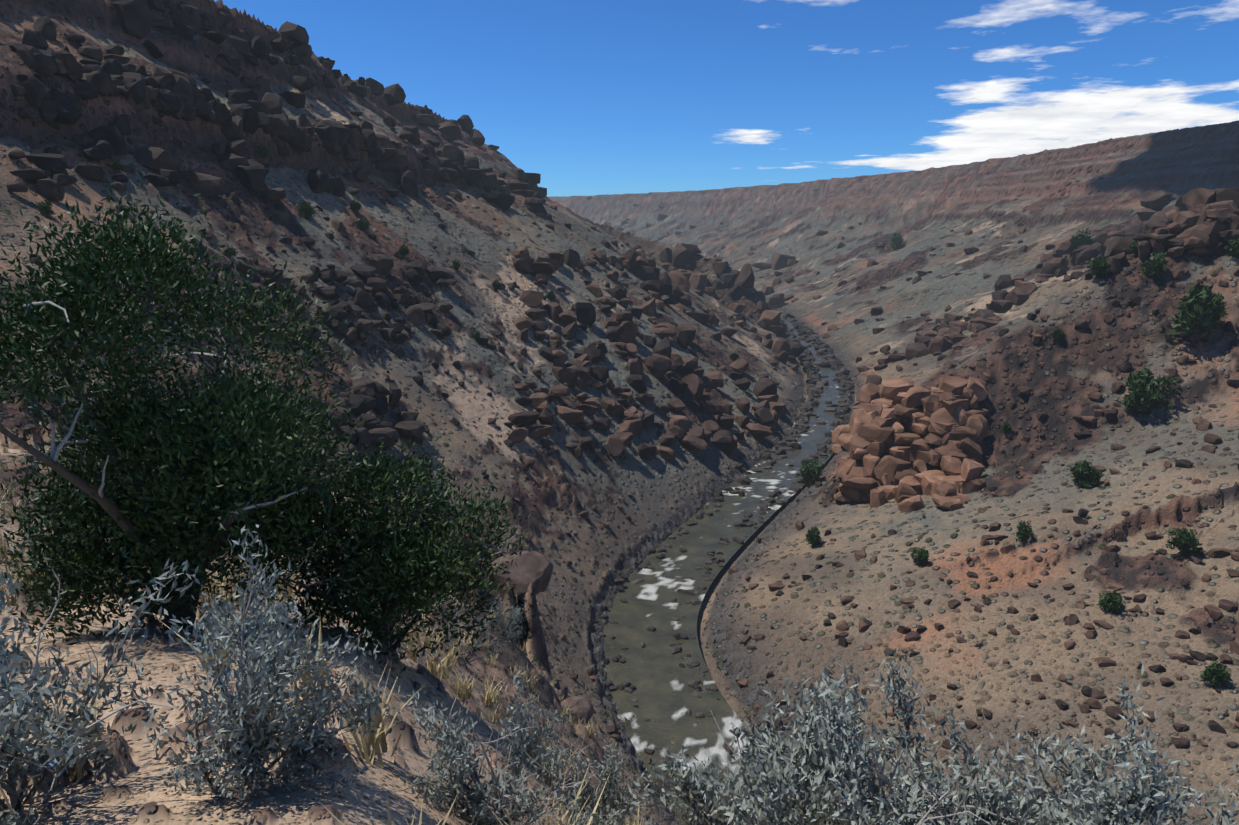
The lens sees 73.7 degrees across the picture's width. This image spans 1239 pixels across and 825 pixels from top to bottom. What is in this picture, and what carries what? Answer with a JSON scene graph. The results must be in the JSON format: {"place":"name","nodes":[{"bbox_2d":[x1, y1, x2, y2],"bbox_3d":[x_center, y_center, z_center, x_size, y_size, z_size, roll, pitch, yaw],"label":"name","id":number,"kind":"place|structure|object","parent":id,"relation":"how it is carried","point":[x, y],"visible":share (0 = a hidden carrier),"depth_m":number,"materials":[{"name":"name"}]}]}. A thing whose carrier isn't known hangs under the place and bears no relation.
{"place":"outdoors","nodes":[
{"label":"outdoors","id":0,"kind":"place"},
{"bbox_2d":[0,0,1238,824],"bbox_3d":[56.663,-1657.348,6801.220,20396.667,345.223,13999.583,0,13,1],"label":"canyon terrain","id":1,"kind":"structure","parent":0,"point":[1044,198],"depth_m":250.34,"materials":[{"name":"brown soil"}]},
{"bbox_2d":[33,201,54,215],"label":"bush","id":2,"kind":"object","parent":1,"relation":"on","point":[43,208],"visible":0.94,"depth_m":180.44,"materials":[{"name":"green plant"}]},
{"bbox_2d":[11,485,121,587],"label":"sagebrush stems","id":3,"kind":"object","parent":1,"relation":"on","point":[30,539],"visible":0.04,"depth_m":7.86,"materials":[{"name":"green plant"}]},
{"bbox_2d":[0,544,200,824],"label":"sagebrush stems","id":4,"kind":"object","parent":1,"relation":"on","point":[18,726],"visible":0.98,"depth_m":2.60,"materials":[{"name":"grey plant"}]},
{"bbox_2d":[111,160,124,171],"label":"bush","id":5,"kind":"object","parent":1,"relation":"on","point":[117,165],"visible":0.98,"depth_m":220.66,"materials":[{"name":"green plant"}]},
{"bbox_2d":[124,309,144,327],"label":"bush","id":6,"kind":"object","parent":1,"relation":"on","point":[126,318],"visible":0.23,"depth_m":163.67,"materials":[{"name":"green plant"}]},
{"bbox_2d":[183,165,195,172],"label":"bush","id":7,"kind":"object","parent":1,"relation":"on","point":[189,168],"visible":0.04,"depth_m":245.31,"materials":[{"name":"green plant"}]},
{"bbox_2d":[0,170,395,648],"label":"juniper tree","id":8,"kind":"object","parent":1,"relation":"on","point":[202,472],"visible":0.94,"depth_m":5.39,"materials":[{"name":"green plant"}]},
{"bbox_2d":[222,245,237,257],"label":"bush","id":9,"kind":"object","parent":1,"relation":"on","point":[227,252],"visible":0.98,"depth_m":227.87,"materials":[{"name":"green plant"}]},
{"bbox_2d":[255,144,269,157],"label":"bush","id":10,"kind":"object","parent":1,"relation":"on","point":[263,151],"visible":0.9,"depth_m":298.38,"materials":[{"name":"green plant"}]},
{"bbox_2d":[135,524,400,808],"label":"sagebrush stems","id":11,"kind":"object","parent":1,"relation":"on","point":[249,726],"visible":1,"depth_m":2.55,"materials":[{"name":"grey plant"}]},
{"bbox_2d":[295,202,315,217],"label":"bush","id":12,"kind":"object","parent":1,"relation":"on","point":[306,209],"visible":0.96,"depth_m":288.45,"materials":[{"name":"green plant"}]},
{"bbox_2d":[326,183,333,193],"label":"bush","id":13,"kind":"object","parent":1,"relation":"on","point":[329,189],"visible":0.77,"depth_m":322.15,"materials":[{"name":"green plant"}]},
{"bbox_2d":[297,560,376,612],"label":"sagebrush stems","id":14,"kind":"object","parent":1,"relation":"on","point":[327,586],"visible":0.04,"depth_m":9.56,"materials":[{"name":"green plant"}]},
{"bbox_2d":[349,199,361,212],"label":"bush","id":15,"kind":"object","parent":1,"relation":"on","point":[355,205],"visible":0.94,"depth_m":325.71,"materials":[{"name":"green plant"}]},
{"bbox_2d":[356,218,369,230],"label":"bush","id":16,"kind":"object","parent":1,"relation":"on","point":[362,224],"visible":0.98,"depth_m":314.38,"materials":[{"name":"green plant"}]},
{"bbox_2d":[207,436,530,673],"bbox_3d":[-1.918,1.117,6.231,2.398,1.876,2.147,0,13,1],"label":"bush","id":17,"kind":"object","parent":1,"relation":"on","point":[398,572],"visible":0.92,"depth_m":6.01,"materials":[{"name":"green plant"}]},
{"bbox_2d":[398,244,409,256],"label":"bush","id":18,"kind":"object","parent":1,"relation":"on","point":[404,250],"visible":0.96,"depth_m":319.38,"materials":[{"name":"green plant"}]},
{"bbox_2d":[0,443,827,824],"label":"dry grass tufts","id":19,"kind":"object","parent":1,"relation":"on","point":[376,741],"visible":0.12,"depth_m":6.89,"materials":[{"name":"beige plant"}]},
{"bbox_2d":[451,259,461,269],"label":"bush","id":20,"kind":"object","parent":1,"relation":"on","point":[456,264],"visible":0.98,"depth_m":350.82,"materials":[{"name":"green plant"}]},
{"bbox_2d":[423,597,510,663],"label":"sagebrush stems","id":21,"kind":"object","parent":1,"relation":"on","point":[477,644],"visible":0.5,"depth_m":12.92,"materials":[{"name":"grey plant"}]},
{"bbox_2d":[472,331,480,338],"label":"bush","id":22,"kind":"object","parent":1,"relation":"on","point":[476,334],"visible":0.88,"depth_m":305.39,"materials":[{"name":"green plant"}]},
{"bbox_2d":[388,663,596,824],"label":"sagebrush stems","id":23,"kind":"object","parent":1,"relation":"on","point":[478,797],"visible":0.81,"depth_m":3.12,"materials":[{"name":"grey plant"}]},
{"bbox_2d":[491,279,501,289],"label":"bush","id":24,"kind":"object","parent":1,"relation":"on","point":[495,284],"visible":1,"depth_m":364.96,"materials":[{"name":"green plant"}]},
{"bbox_2d":[481,589,529,639],"bbox_3d":[-2.533,4.527,18.346,1.246,1.330,1.133,0,13,1],"label":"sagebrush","id":25,"kind":"object","parent":1,"relation":"on","point":[515,616],"visible":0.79,"depth_m":18.34,"materials":[{"name":"grey plant"}]},
{"bbox_2d":[485,551,552,600],"bbox_3d":[-3.167,5.065,25.589,2.147,1.479,1.986,0,13,1],"label":"basalt boulder","id":26,"kind":"object","parent":1,"relation":"on","point":[535,568],"visible":0.67,"depth_m":25.12,"materials":[{"name":"stone"}]},
{"bbox_2d":[512,697,579,767],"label":"sagebrush stems","id":27,"kind":"object","parent":1,"relation":"on","point":[552,723],"visible":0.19,"depth_m":10.02,"materials":[{"name":"grey plant"}]},
{"bbox_2d":[545,290,555,300],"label":"bush","id":28,"kind":"object","parent":1,"relation":"on","point":[549,296],"visible":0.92,"depth_m":391.51,"materials":[{"name":"green plant"}]},
{"bbox_2d":[554,679,567,699],"bbox_3d":[-2.638,9.813,28.777,1.670,1.086,1.483,0,13,1],"label":"rock","id":29,"kind":"object","parent":1,"relation":"on","point":[559,685],"visible":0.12,"depth_m":28.60,"materials":[{"name":"stone"}]},
{"bbox_2d":[552,768,601,804],"bbox_3d":[-0.340,3.325,7.360,0.496,0.310,0.369,12,17,40],"label":"rock","id":30,"kind":"object","parent":1,"relation":"on","point":[593,780],"visible":0.15,"depth_m":7.28,"materials":[{"name":"stone"}]},
{"bbox_2d":[561,696,593,724],"bbox_3d":[-1.077,6.925,18.826,0.827,0.630,0.962,6,14,23],"label":"basalt boulder","id":31,"kind":"object","parent":1,"relation":"on","point":[583,708],"visible":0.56,"depth_m":18.75,"materials":[{"name":"stone"}]},
{"bbox_2d":[532,728,653,824],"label":"sagebrush stems","id":32,"kind":"object","parent":1,"relation":"on","point":[612,814],"visible":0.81,"depth_m":5.16,"materials":[{"name":"grey plant"}]},
{"bbox_2d":[6,0,1238,824],"bbox_3d":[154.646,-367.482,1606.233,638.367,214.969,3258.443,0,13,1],"label":"rocks","id":33,"kind":"object","parent":1,"relation":"on","point":[948,426],"visible":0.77,"depth_m":294.77,"materials":[{"name":"brown stone"}]},
{"bbox_2d":[730,350,738,359],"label":"bush","id":34,"kind":"object","parent":1,"relation":"on","point":[734,355],"visible":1,"depth_m":508.70,"materials":[{"name":"green plant"}]},
{"bbox_2d":[662,756,838,824],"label":"sagebrush stems","id":35,"kind":"object","parent":1,"relation":"on","point":[708,780],"visible":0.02,"depth_m":5.96,"materials":[{"name":"grey plant"}]},
{"bbox_2d":[622,659,990,824],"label":"sagebrush stems","id":36,"kind":"object","parent":1,"relation":"on","point":[776,808],"visible":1,"depth_m":3.63,"materials":[{"name":"grey plant"}]},
{"bbox_2d":[800,458,825,486],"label":"bush","id":37,"kind":"object","parent":1,"relation":"on","point":[810,473],"visible":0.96,"depth_m":344.22,"materials":[{"name":"green plant"}]},
{"bbox_2d":[805,526,823,545],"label":"juniper tree","id":38,"kind":"object","parent":1,"relation":"on","point":[813,536],"visible":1,"depth_m":257.60,"materials":[{"name":"green plant"}]},
{"bbox_2d":[710,670,1030,824],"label":"sagebrush stems","id":39,"kind":"object","parent":1,"relation":"on","point":[902,777],"visible":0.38,"depth_m":4.08,"materials":[{"name":"grey plant"}]},
{"bbox_2d":[887,232,902,249],"bbox_3d":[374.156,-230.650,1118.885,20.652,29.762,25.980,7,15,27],"label":"bush","id":40,"kind":"object","parent":1,"relation":"on","point":[896,242],"visible":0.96,"depth_m":1114.94,"materials":[{"name":"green plant"}]},
{"bbox_2d":[910,547,930,565],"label":"juniper tree","id":41,"kind":"object","parent":1,"relation":"on","point":[921,557],"visible":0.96,"depth_m":220.65,"materials":[{"name":"green plant"}]},
{"bbox_2d":[1000,422,1011,432],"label":"bush","id":42,"kind":"object","parent":1,"relation":"on","point":[1006,426],"visible":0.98,"depth_m":282.15,"materials":[{"name":"green plant"}]},
{"bbox_2d":[938,774,1087,823],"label":"sagebrush stems","id":43,"kind":"object","parent":1,"relation":"on","point":[953,789],"visible":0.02,"depth_m":5.88,"materials":[{"name":"grey plant"}]},
{"bbox_2d":[846,642,1204,824],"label":"sagebrush stems","id":44,"kind":"object","parent":1,"relation":"on","point":[962,799],"visible":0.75,"depth_m":3.65,"materials":[{"name":"grey plant"}]},
{"bbox_2d":[1015,520,1036,541],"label":"juniper tree","id":45,"kind":"object","parent":1,"relation":"on","point":[1025,532],"visible":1,"depth_m":216.06,"materials":[{"name":"green plant"}]},
{"bbox_2d":[1050,325,1065,339],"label":"bush","id":46,"kind":"object","parent":1,"relation":"on","point":[1057,334],"visible":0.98,"depth_m":291.22,"materials":[{"name":"green plant"}]},
{"bbox_2d":[929,664,1215,824],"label":"sagebrush stems","id":47,"kind":"object","parent":1,"relation":"on","point":[1120,755],"visible":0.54,"depth_m":4.12,"materials":[{"name":"grey plant"}]},
{"bbox_2d":[1069,227,1099,250],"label":"bush","id":48,"kind":"object","parent":1,"relation":"on","point":[1080,239],"visible":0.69,"depth_m":651.58,"materials":[{"name":"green plant"}]},
{"bbox_2d":[1069,459,1104,488],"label":"bush","id":49,"kind":"object","parent":1,"relation":"on","point":[1083,472],"visible":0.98,"depth_m":235.11,"materials":[{"name":"green plant"}]},
{"bbox_2d":[1084,256,1111,278],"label":"bush","id":50,"kind":"object","parent":1,"relation":"on","point":[1099,266],"visible":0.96,"depth_m":298.66,"materials":[{"name":"green plant"}]},
{"bbox_2d":[1096,590,1125,612],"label":"juniper tree","id":51,"kind":"object","parent":1,"relation":"on","point":[1113,602],"visible":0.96,"depth_m":183.20,"materials":[{"name":"green plant"}]},
{"bbox_2d":[991,723,1238,824],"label":"sagebrush stems","id":52,"kind":"object","parent":1,"relation":"on","point":[1155,798],"visible":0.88,"depth_m":3.33,"materials":[{"name":"grey plant"}]},
{"bbox_2d":[1126,240,1137,254],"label":"bush","id":53,"kind":"object","parent":1,"relation":"on","point":[1133,247],"visible":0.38,"depth_m":302.09,"materials":[{"name":"green plant"}]},
{"bbox_2d":[1116,365,1181,412],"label":"bush","id":54,"kind":"object","parent":1,"relation":"on","point":[1147,392],"visible":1,"depth_m":264.68,"materials":[{"name":"green plant"}]},
{"bbox_2d":[1138,250,1167,277],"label":"bush","id":55,"kind":"object","parent":1,"relation":"on","point":[1155,266],"visible":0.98,"depth_m":292.00,"materials":[{"name":"green plant"}]},
{"bbox_2d":[1165,526,1205,556],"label":"bush","id":56,"kind":"object","parent":1,"relation":"on","point":[1187,540],"visible":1,"depth_m":193.56,"materials":[{"name":"green plant"}]},
{"bbox_2d":[1162,280,1228,341],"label":"bush","id":57,"kind":"object","parent":1,"relation":"on","point":[1201,312],"visible":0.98,"depth_m":271.81,"materials":[{"name":"green plant"}]},
{"bbox_2d":[1198,660,1232,687],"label":"bush","id":58,"kind":"object","parent":1,"relation":"on","point":[1213,675],"visible":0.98,"depth_m":154.19,"materials":[{"name":"green plant"}]},
{"bbox_2d":[1223,239,1238,257],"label":"bush","id":59,"kind":"object","parent":1,"relation":"on","point":[1234,251],"visible":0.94,"depth_m":289.74,"materials":[{"name":"green plant"}]},
{"bbox_2d":[214,0,1238,196],"label":"sky","id":60,"kind":"structure","parent":0,"point":[589,97],"materials":[{"name":"blue"}]},
{"bbox_2d":[602,309,853,824],"bbox_3d":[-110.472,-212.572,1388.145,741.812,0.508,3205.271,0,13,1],"label":"river water","id":61,"kind":"structure","parent":0,"point":[656,674],"depth_m":228.08,"materials":[{"name":"liquid"}]}
]}

